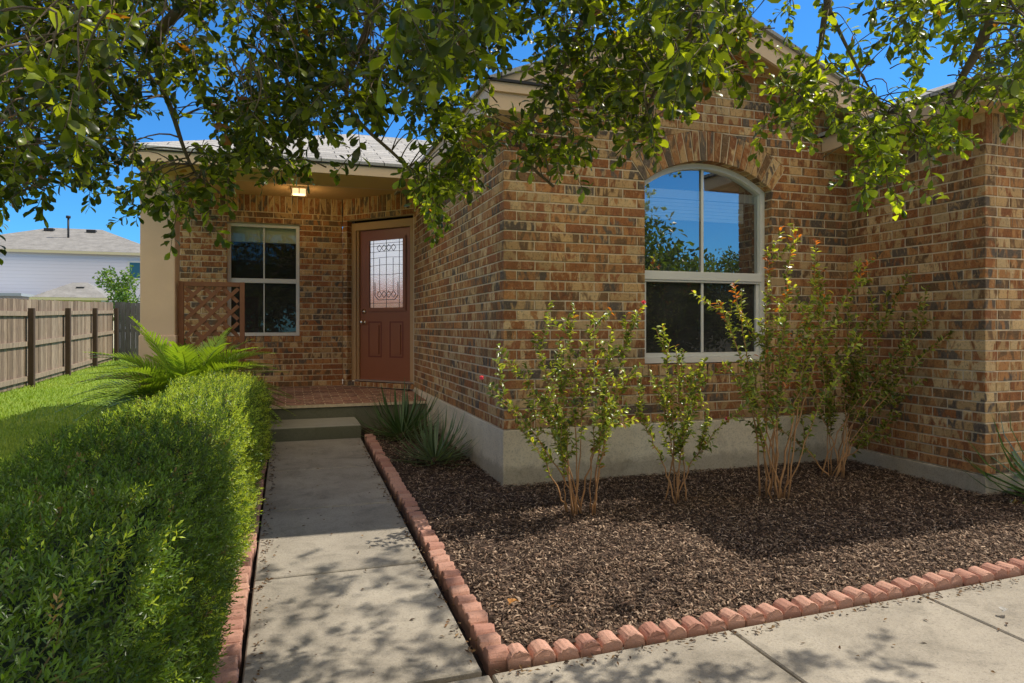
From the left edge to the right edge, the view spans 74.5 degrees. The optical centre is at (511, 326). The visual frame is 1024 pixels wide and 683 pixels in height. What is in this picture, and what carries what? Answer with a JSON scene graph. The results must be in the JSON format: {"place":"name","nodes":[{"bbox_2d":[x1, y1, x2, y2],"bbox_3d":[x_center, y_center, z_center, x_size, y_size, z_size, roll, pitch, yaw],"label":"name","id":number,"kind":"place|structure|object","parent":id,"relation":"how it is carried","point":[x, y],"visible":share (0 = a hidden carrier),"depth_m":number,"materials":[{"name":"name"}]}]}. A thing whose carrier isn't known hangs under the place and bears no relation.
{"place":"outdoors","nodes":[
{"label":"outdoors","id":0,"kind":"place"},
{"bbox_2d":[0,359,138,492],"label":"grass","id":1,"kind":"structure","parent":0,"point":[40,407],"depth_m":10.48,"materials":[{"name":"green plant"}]},
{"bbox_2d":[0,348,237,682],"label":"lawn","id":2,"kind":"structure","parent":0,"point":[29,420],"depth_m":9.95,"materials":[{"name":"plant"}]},
{"bbox_2d":[0,298,117,391],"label":"wooden fence","id":3,"kind":"object","parent":2,"relation":"on","point":[41,340],"visible":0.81,"depth_m":14.76,"materials":[{"name":"brown wood"}]},
{"bbox_2d":[92,265,139,326],"bbox_3d":[-15.066,-0.603,26.484,2.008,3.645,2.011,0,0,2],"label":"tree","id":4,"kind":"object","parent":2,"relation":"on","point":[122,292],"visible":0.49,"depth_m":26.04,"materials":[{"name":"green plant"}]},
{"bbox_2d":[115,302,139,356],"bbox_3d":[-9.973,0.110,20.831,4.052,1.715,0.076,0,0,-18],"label":"wooden fence","id":5,"kind":"object","parent":2,"relation":"on","point":[124,311],"visible":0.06,"depth_m":20.26,"materials":[{"name":"grey wood"}]},
{"bbox_2d":[0,368,275,682],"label":"clipped hedge","id":6,"kind":"object","parent":2,"relation":"on","point":[121,547],"visible":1,"depth_m":1.73,"materials":[{"name":"green plant"}]},
{"bbox_2d":[55,316,296,441],"bbox_3d":[-3.185,0.635,6.616,2.124,1.469,2.171,0,0,-18],"label":"sago palm","id":7,"kind":"object","parent":2,"relation":"on","point":[184,360],"visible":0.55,"depth_m":6.32,"materials":[{"name":"green plant"}]},
{"bbox_2d":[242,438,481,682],"bbox_3d":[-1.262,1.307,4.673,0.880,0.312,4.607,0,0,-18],"label":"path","id":8,"kind":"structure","parent":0,"point":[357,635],"depth_m":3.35,"materials":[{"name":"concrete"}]},
{"bbox_2d":[239,430,486,682],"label":"soil","id":9,"kind":"structure","parent":0,"point":[478,661],"depth_m":3.41,"materials":[{"name":"soil"}]},
{"bbox_2d":[212,655,237,674],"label":"edging block","id":10,"kind":"structure","parent":9,"relation":"on","point":[231,661],"depth_m":2.58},
{"bbox_2d":[212,668,238,682],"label":"edging block","id":11,"kind":"structure","parent":9,"relation":"on","point":[228,675],"depth_m":2.48,"materials":[{"name":"concrete"}]},
{"bbox_2d":[217,642,241,675],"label":"edging block","id":12,"kind":"structure","parent":9,"relation":"on","point":[233,649],"depth_m":2.67,"materials":[{"name":"concrete"}]},
{"bbox_2d":[218,629,242,652],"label":"edging block","id":13,"kind":"structure","parent":9,"relation":"on","point":[236,636],"depth_m":2.77,"materials":[{"name":"concrete"}]},
{"bbox_2d":[220,619,242,645],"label":"edging block","id":14,"kind":"structure","parent":9,"relation":"on","point":[238,624],"depth_m":2.87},
{"bbox_2d":[226,608,246,639],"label":"edging block","id":15,"kind":"structure","parent":9,"relation":"on","point":[241,614],"depth_m":2.97,"materials":[{"name":"brick"}]},
{"bbox_2d":[227,598,246,620],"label":"edging block","id":16,"kind":"structure","parent":9,"relation":"on","point":[241,603],"depth_m":3.06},
{"bbox_2d":[230,590,247,604],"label":"edging block","id":17,"kind":"structure","parent":9,"relation":"on","point":[242,593],"depth_m":3.16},
{"bbox_2d":[231,583,249,603],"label":"edging block","id":18,"kind":"structure","parent":9,"relation":"on","point":[244,586],"depth_m":3.26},
{"bbox_2d":[234,573,249,599],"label":"edging block","id":19,"kind":"structure","parent":9,"relation":"on","point":[244,577],"depth_m":3.35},
{"bbox_2d":[236,566,250,588],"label":"edging block","id":20,"kind":"structure","parent":9,"relation":"on","point":[247,569],"depth_m":3.45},
{"bbox_2d":[238,558,251,583],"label":"edging block","id":21,"kind":"structure","parent":9,"relation":"on","point":[248,563],"depth_m":3.55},
{"bbox_2d":[240,552,251,560],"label":"edging block","id":22,"kind":"structure","parent":9,"relation":"on","point":[249,554],"depth_m":3.65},
{"bbox_2d":[238,545,254,567],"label":"edging block","id":23,"kind":"structure","parent":9,"relation":"on","point":[252,550],"depth_m":3.73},
{"bbox_2d":[243,533,256,539],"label":"edging block","id":24,"kind":"structure","parent":9,"relation":"on","point":[254,537],"depth_m":3.93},
{"bbox_2d":[249,540,256,561],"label":"edging block","id":25,"kind":"structure","parent":9,"relation":"on","point":[254,543],"depth_m":3.83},
{"bbox_2d":[251,522,258,542],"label":"edging block","id":26,"kind":"structure","parent":9,"relation":"on","point":[257,525],"depth_m":4.13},
{"bbox_2d":[366,437,375,449],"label":"edging block","id":27,"kind":"structure","parent":9,"relation":"on","point":[371,438],"depth_m":6.74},
{"bbox_2d":[367,440,377,450],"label":"edging block","id":28,"kind":"structure","parent":9,"relation":"on","point":[368,443],"depth_m":6.65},
{"bbox_2d":[371,446,381,457],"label":"edging block","id":29,"kind":"structure","parent":9,"relation":"on","point":[376,447],"depth_m":6.36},
{"bbox_2d":[373,449,382,459],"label":"edging block","id":30,"kind":"structure","parent":9,"relation":"on","point":[378,450],"depth_m":6.25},
{"bbox_2d":[375,454,384,465],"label":"edging block","id":31,"kind":"structure","parent":9,"relation":"on","point":[379,455],"depth_m":6.06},
{"bbox_2d":[378,458,389,471],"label":"edging block","id":32,"kind":"structure","parent":9,"relation":"on","point":[384,459],"depth_m":5.88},
{"bbox_2d":[379,461,391,473],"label":"edging block","id":33,"kind":"structure","parent":9,"relation":"on","point":[384,462],"depth_m":5.78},
{"bbox_2d":[381,464,392,477],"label":"edging block","id":34,"kind":"structure","parent":9,"relation":"on","point":[386,465],"depth_m":5.68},
{"bbox_2d":[383,467,394,479],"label":"edging block","id":35,"kind":"structure","parent":9,"relation":"on","point":[387,468],"depth_m":5.59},
{"bbox_2d":[384,469,396,483],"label":"edging block","id":36,"kind":"structure","parent":9,"relation":"on","point":[386,472],"depth_m":5.49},
{"bbox_2d":[387,472,398,486],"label":"edging block","id":37,"kind":"structure","parent":9,"relation":"on","point":[392,474],"depth_m":5.39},
{"bbox_2d":[388,477,401,489],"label":"edging block","id":38,"kind":"structure","parent":9,"relation":"on","point":[394,478],"depth_m":5.30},
{"bbox_2d":[389,480,401,493],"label":"edging block","id":39,"kind":"structure","parent":9,"relation":"on","point":[393,481],"depth_m":5.19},
{"bbox_2d":[391,482,404,498],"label":"edging block","id":40,"kind":"structure","parent":9,"relation":"on","point":[397,484],"depth_m":5.10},
{"bbox_2d":[394,486,406,502],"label":"edging block","id":41,"kind":"structure","parent":9,"relation":"on","point":[399,488],"depth_m":5.00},
{"bbox_2d":[396,490,409,503],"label":"edging block","id":42,"kind":"structure","parent":9,"relation":"on","point":[403,492],"depth_m":4.92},
{"bbox_2d":[397,494,411,509],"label":"edging block","id":43,"kind":"structure","parent":9,"relation":"on","point":[400,497],"depth_m":4.81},
{"bbox_2d":[401,497,414,513],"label":"edging block","id":44,"kind":"structure","parent":9,"relation":"on","point":[408,499],"depth_m":4.72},
{"bbox_2d":[403,501,417,518],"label":"edging block","id":45,"kind":"structure","parent":9,"relation":"on","point":[409,503],"depth_m":4.62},
{"bbox_2d":[405,506,419,522],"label":"edging block","id":46,"kind":"structure","parent":9,"relation":"on","point":[408,509],"depth_m":4.53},
{"bbox_2d":[407,511,422,529],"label":"edging block","id":47,"kind":"structure","parent":9,"relation":"on","point":[410,514],"depth_m":4.44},
{"bbox_2d":[410,514,425,532],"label":"edging block","id":48,"kind":"structure","parent":9,"relation":"on","point":[417,517],"depth_m":4.34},
{"bbox_2d":[413,519,428,537],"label":"edging block","id":49,"kind":"structure","parent":9,"relation":"on","point":[423,522],"depth_m":4.24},
{"bbox_2d":[415,525,431,546],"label":"edging block","id":50,"kind":"structure","parent":9,"relation":"on","point":[424,527],"depth_m":4.14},
{"bbox_2d":[419,530,435,551],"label":"edging block","id":51,"kind":"structure","parent":9,"relation":"on","point":[422,533],"depth_m":4.04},
{"bbox_2d":[421,535,438,557],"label":"edging block","id":52,"kind":"structure","parent":9,"relation":"on","point":[425,540],"depth_m":3.94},
{"bbox_2d":[425,542,444,562],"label":"edging block","id":53,"kind":"structure","parent":9,"relation":"on","point":[433,545],"depth_m":3.85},
{"bbox_2d":[427,549,445,570],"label":"edging block","id":54,"kind":"structure","parent":9,"relation":"on","point":[436,552],"depth_m":3.75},
{"bbox_2d":[431,555,449,578],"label":"edging block","id":55,"kind":"structure","parent":9,"relation":"on","point":[435,560],"depth_m":3.65,"materials":[{"name":"concrete"}]},
{"bbox_2d":[436,561,454,585],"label":"edging block","id":56,"kind":"structure","parent":9,"relation":"on","point":[442,566],"depth_m":3.56,"materials":[{"name":"concrete"}]},
{"bbox_2d":[441,569,460,591],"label":"edging block","id":57,"kind":"structure","parent":9,"relation":"on","point":[450,573],"depth_m":3.48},
{"bbox_2d":[443,576,463,602],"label":"edging block","id":58,"kind":"structure","parent":9,"relation":"on","point":[452,581],"depth_m":3.37,"materials":[{"name":"concrete"}]},
{"bbox_2d":[449,584,469,611],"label":"edging block","id":59,"kind":"structure","parent":9,"relation":"on","point":[456,590],"depth_m":3.27,"materials":[{"name":"brick"}]},
{"bbox_2d":[453,594,476,620],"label":"edging block","id":60,"kind":"structure","parent":9,"relation":"on","point":[462,599],"depth_m":3.18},
{"bbox_2d":[458,602,481,630],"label":"edging block","id":61,"kind":"structure","parent":9,"relation":"on","point":[464,608],"depth_m":3.09,"materials":[{"name":"concrete"}]},
{"bbox_2d":[465,610,487,640],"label":"edging block","id":62,"kind":"structure","parent":9,"relation":"on","point":[476,617],"depth_m":2.98,"materials":[{"name":"brick"}]},
{"bbox_2d":[470,623,494,653],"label":"edging block","id":63,"kind":"structure","parent":9,"relation":"on","point":[476,630],"depth_m":2.89,"materials":[{"name":"concrete"}]},
{"bbox_2d":[476,632,500,663],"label":"edging block","id":64,"kind":"structure","parent":9,"relation":"on","point":[488,639],"depth_m":2.79,"materials":[{"name":"concrete"}]},
{"bbox_2d":[483,644,508,679],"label":"edging block","id":65,"kind":"structure","parent":9,"relation":"on","point":[494,657],"depth_m":2.68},
{"bbox_2d":[363,426,500,493],"bbox_3d":[-0.886,1.187,6.412,0.760,0.073,2.930,0,0,-18],"label":"mulch bed","id":66,"kind":"object","parent":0,"point":[429,471],"visible":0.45,"depth_m":5.60,"materials":[{"name":"wood"}]},
{"bbox_2d":[354,376,443,445],"bbox_3d":[-1.142,0.881,7.134,1.141,0.704,1.101,0,0,25],"label":"yucca","id":67,"kind":"object","parent":66,"relation":"on","point":[393,426],"visible":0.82,"depth_m":7.06,"materials":[{"name":"green plant"}]},
{"bbox_2d":[375,409,481,468],"bbox_3d":[-0.636,0.956,5.923,0.957,0.605,0.986,0,0,42],"label":"yucca","id":68,"kind":"object","parent":66,"relation":"on","point":[433,451],"visible":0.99,"depth_m":5.90,"materials":[{"name":"green plant"}]},
{"bbox_2d":[0,0,1023,243],"label":"sky","id":69,"kind":"structure","parent":0,"point":[806,22],"materials":[{"name":"blue"}]},
{"bbox_2d":[373,428,1023,651],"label":"bark mulch","id":70,"kind":"object","parent":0,"point":[675,559],"visible":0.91,"depth_m":4.00,"materials":[{"name":"wood"}]},
{"bbox_2d":[507,598,518,604],"bbox_3d":[0.004,1.239,3.038,0.050,0.024,0.046,0,0,15],"label":"fallen leaf","id":71,"kind":"object","parent":70,"relation":"on","point":[511,600],"visible":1,"depth_m":3.04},
{"bbox_2d":[507,643,531,671],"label":"edging block","id":72,"kind":"structure","parent":70,"relation":"on","point":[518,654],"depth_m":2.68,"materials":[{"name":"concrete"}]},
{"bbox_2d":[527,639,555,666],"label":"edging block","id":73,"kind":"structure","parent":70,"relation":"on","point":[541,652],"depth_m":2.71,"materials":[{"name":"concrete"}]},
{"bbox_2d":[479,300,646,515],"bbox_3d":[0.350,0.525,4.438,1.086,1.418,0.514,0,0,8],"label":"crape myrtle","id":74,"kind":"object","parent":70,"relation":"on","point":[561,427],"visible":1,"depth_m":4.44,"materials":[{"name":"green plant"}]},
{"bbox_2d":[551,638,579,661],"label":"edging block","id":75,"kind":"structure","parent":70,"relation":"on","point":[563,649],"depth_m":2.74,"materials":[{"name":"concrete"}]},
{"bbox_2d":[572,633,601,657],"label":"edging block","id":76,"kind":"structure","parent":70,"relation":"on","point":[586,644],"depth_m":2.77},
{"bbox_2d":[594,630,622,653],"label":"edging block","id":77,"kind":"structure","parent":70,"relation":"on","point":[608,641],"depth_m":2.81,"materials":[{"name":"concrete"}]},
{"bbox_2d":[616,624,644,649],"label":"edging block","id":78,"kind":"structure","parent":70,"relation":"on","point":[629,636],"depth_m":2.83,"materials":[{"name":"concrete"}]},
{"bbox_2d":[638,621,665,645],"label":"edging block","id":79,"kind":"structure","parent":70,"relation":"on","point":[651,632],"depth_m":2.86,"materials":[{"name":"concrete"}]},
{"bbox_2d":[659,618,686,641],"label":"edging block","id":80,"kind":"structure","parent":70,"relation":"on","point":[672,629],"depth_m":2.90,"materials":[{"name":"concrete"}]},
{"bbox_2d":[680,616,706,637],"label":"edging block","id":81,"kind":"structure","parent":70,"relation":"on","point":[692,626],"depth_m":2.93,"materials":[{"name":"concrete"}]},
{"bbox_2d":[633,323,759,503],"bbox_3d":[1.234,0.606,4.711,0.805,1.261,0.535,0,0,-18],"label":"crape myrtle","id":82,"kind":"object","parent":70,"relation":"on","point":[675,431],"visible":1,"depth_m":4.75,"materials":[{"name":"green plant"}]},
{"bbox_2d":[699,612,726,633],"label":"edging block","id":83,"kind":"structure","parent":70,"relation":"on","point":[712,622],"depth_m":2.96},
{"bbox_2d":[718,608,744,631],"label":"edging block","id":84,"kind":"structure","parent":70,"relation":"on","point":[731,619],"depth_m":3.00,"materials":[{"name":"brick"}]},
{"bbox_2d":[737,605,764,626],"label":"edging block","id":85,"kind":"structure","parent":70,"relation":"on","point":[752,616],"depth_m":3.03,"materials":[{"name":"concrete"}]},
{"bbox_2d":[755,603,782,623],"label":"edging block","id":86,"kind":"structure","parent":70,"relation":"on","point":[770,613],"depth_m":3.06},
{"bbox_2d":[690,223,874,498],"bbox_3d":[2.011,0.233,4.914,1.439,2.000,0.666,0,0,3],"label":"crape myrtle","id":87,"kind":"object","parent":70,"relation":"on","point":[750,380],"visible":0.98,"depth_m":4.85,"materials":[{"name":"green plant"}]},
{"bbox_2d":[772,598,800,619],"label":"edging block","id":88,"kind":"structure","parent":70,"relation":"on","point":[788,609],"depth_m":3.10,"materials":[{"name":"concrete"}]},
{"bbox_2d":[791,595,818,616],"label":"edging block","id":89,"kind":"structure","parent":70,"relation":"on","point":[806,606],"depth_m":3.12,"materials":[{"name":"concrete"}]},
{"bbox_2d":[809,593,836,612],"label":"edging block","id":90,"kind":"structure","parent":70,"relation":"on","point":[824,603],"depth_m":3.15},
{"bbox_2d":[826,590,853,609],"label":"edging block","id":91,"kind":"structure","parent":70,"relation":"on","point":[842,600],"depth_m":3.19,"materials":[{"name":"brick"}]},
{"bbox_2d":[755,269,953,478],"bbox_3d":[2.897,0.387,5.448,1.900,1.690,0.612,0,0,14],"label":"crape myrtle","id":92,"kind":"object","parent":70,"relation":"on","point":[854,391],"visible":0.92,"depth_m":5.43,"materials":[{"name":"green plant"}]},
{"bbox_2d":[841,586,869,606],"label":"edging block","id":93,"kind":"structure","parent":70,"relation":"on","point":[859,597],"depth_m":3.22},
{"bbox_2d":[860,584,887,603],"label":"edging block","id":94,"kind":"structure","parent":70,"relation":"on","point":[875,594],"depth_m":3.25,"materials":[{"name":"brick"}]},
{"bbox_2d":[874,581,902,600],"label":"edging block","id":95,"kind":"structure","parent":70,"relation":"on","point":[892,591],"depth_m":3.29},
{"bbox_2d":[890,577,918,597],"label":"edging block","id":96,"kind":"structure","parent":70,"relation":"on","point":[908,588],"depth_m":3.31,"materials":[{"name":"concrete"}]},
{"bbox_2d":[907,576,934,595],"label":"edging block","id":97,"kind":"structure","parent":70,"relation":"on","point":[924,586],"depth_m":3.34,"materials":[{"name":"concrete"}]},
{"bbox_2d":[922,572,949,591],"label":"edging block","id":98,"kind":"structure","parent":70,"relation":"on","point":[940,583],"depth_m":3.38,"materials":[{"name":"concrete"}]},
{"bbox_2d":[935,570,962,588],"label":"edging block","id":99,"kind":"structure","parent":70,"relation":"on","point":[955,579],"depth_m":3.42,"materials":[{"name":"concrete"}]},
{"bbox_2d":[952,568,978,586],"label":"edging block","id":100,"kind":"structure","parent":70,"relation":"on","point":[969,578],"depth_m":3.44,"materials":[{"name":"concrete"}]},
{"bbox_2d":[967,566,994,583],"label":"edging block","id":101,"kind":"structure","parent":70,"relation":"on","point":[983,575],"depth_m":3.47,"materials":[{"name":"concrete"}]},
{"bbox_2d":[979,562,1007,580],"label":"edging block","id":102,"kind":"structure","parent":70,"relation":"on","point":[998,572],"depth_m":3.50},
{"bbox_2d":[994,561,1020,577],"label":"edging block","id":103,"kind":"structure","parent":70,"relation":"on","point":[1013,570],"depth_m":3.54,"materials":[{"name":"brick"}]},
{"bbox_2d":[1007,558,1023,575],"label":"edging block","id":104,"kind":"structure","parent":70,"relation":"on","point":[1018,563],"depth_m":3.59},
{"bbox_2d":[449,575,1023,682],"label":"sidewalk","id":105,"kind":"structure","parent":0,"point":[963,638],"depth_m":2.74,"materials":[{"name":"concrete"}]},
{"bbox_2d":[246,442,1018,682],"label":"leaf litter","id":106,"kind":"object","parent":105,"relation":"on","point":[581,664],"visible":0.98,"depth_m":3.22,"materials":[{"name":"plant"}]},
{"bbox_2d":[992,492,1023,501],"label":"mulch bed","id":107,"kind":"object","parent":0,"point":[1003,496],"visible":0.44,"depth_m":4.92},
{"bbox_2d":[955,401,1023,504],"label":"yucca","id":108,"kind":"object","parent":107,"relation":"on","point":[1019,475],"visible":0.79,"depth_m":4.83,"materials":[{"name":"green plant"}]},
{"label":"ground","id":109,"kind":"structure","parent":0,"visible":0},
{"bbox_2d":[0,215,139,347],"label":"white house","id":110,"kind":"structure","parent":109,"relation":"on","point":[37,261],"depth_m":39.07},
{"bbox_2d":[128,261,139,279],"bbox_3d":[-22.121,-3.353,40.041,1.250,1.100,0.095,0,0,-18],"label":"window","id":111,"kind":"structure","parent":110,"relation":"in","point":[136,269],"depth_m":39.92,"materials":[{"name":"glass"}]},
{"bbox_2d":[29,282,119,347],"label":"garden shed","id":112,"kind":"structure","parent":109,"relation":"on","point":[81,292],"depth_m":29.80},
{"bbox_2d":[129,7,1023,495],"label":"brick house","id":113,"kind":"structure","parent":109,"relation":"on","point":[359,291],"depth_m":5.82,"materials":[{"name":"brick"}]},
{"bbox_2d":[179,281,244,376],"bbox_3d":[-3.256,0.184,7.319,0.657,1.345,0.045,0,0,-18],"label":"lattice trellis","id":114,"kind":"object","parent":113,"relation":"on","point":[219,285],"visible":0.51,"depth_m":7.31,"materials":[{"name":"brown wood"}]},
{"bbox_2d":[227,222,299,335],"bbox_3d":[-3.382,-0.635,9.196,0.918,1.515,0.154,0,0,-18],"label":"porch window","id":115,"kind":"structure","parent":113,"relation":"in","point":[272,306],"depth_m":9.18,"materials":[{"name":"plastic"}]},
{"bbox_2d":[291,186,306,196],"bbox_3d":[-2.713,-1.722,8.582,0.200,0.090,0.200,0,0,-18],"label":"ceiling light","id":116,"kind":"object","parent":113,"relation":"attached to","point":[298,191],"visible":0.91,"depth_m":8.51,"materials":[{"name":"glass"}]},
{"bbox_2d":[359,227,409,380],"bbox_3d":[-1.730,-0.301,9.169,0.916,2.059,0.122,0,0,30],"label":"front door","id":117,"kind":"structure","parent":113,"relation":"in","point":[384,322],"depth_m":9.18,"materials":[{"name":"paint"}]},
{"bbox_2d":[644,163,764,362],"bbox_3d":[1.631,-0.549,5.870,1.254,1.711,0.156,0,0,-18],"label":"arched window","id":118,"kind":"structure","parent":113,"relation":"in","point":[700,332],"depth_m":5.84,"materials":[{"name":"plastic"}]},
{"label":"front lawn","id":119,"kind":"structure","parent":0,"visible":0},
{"bbox_2d":[0,0,1023,264],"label":"oak tree","id":120,"kind":"object","parent":119,"relation":"on","point":[452,54],"visible":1,"depth_m":2.48,"materials":[{"name":"green plant"}]}
]}

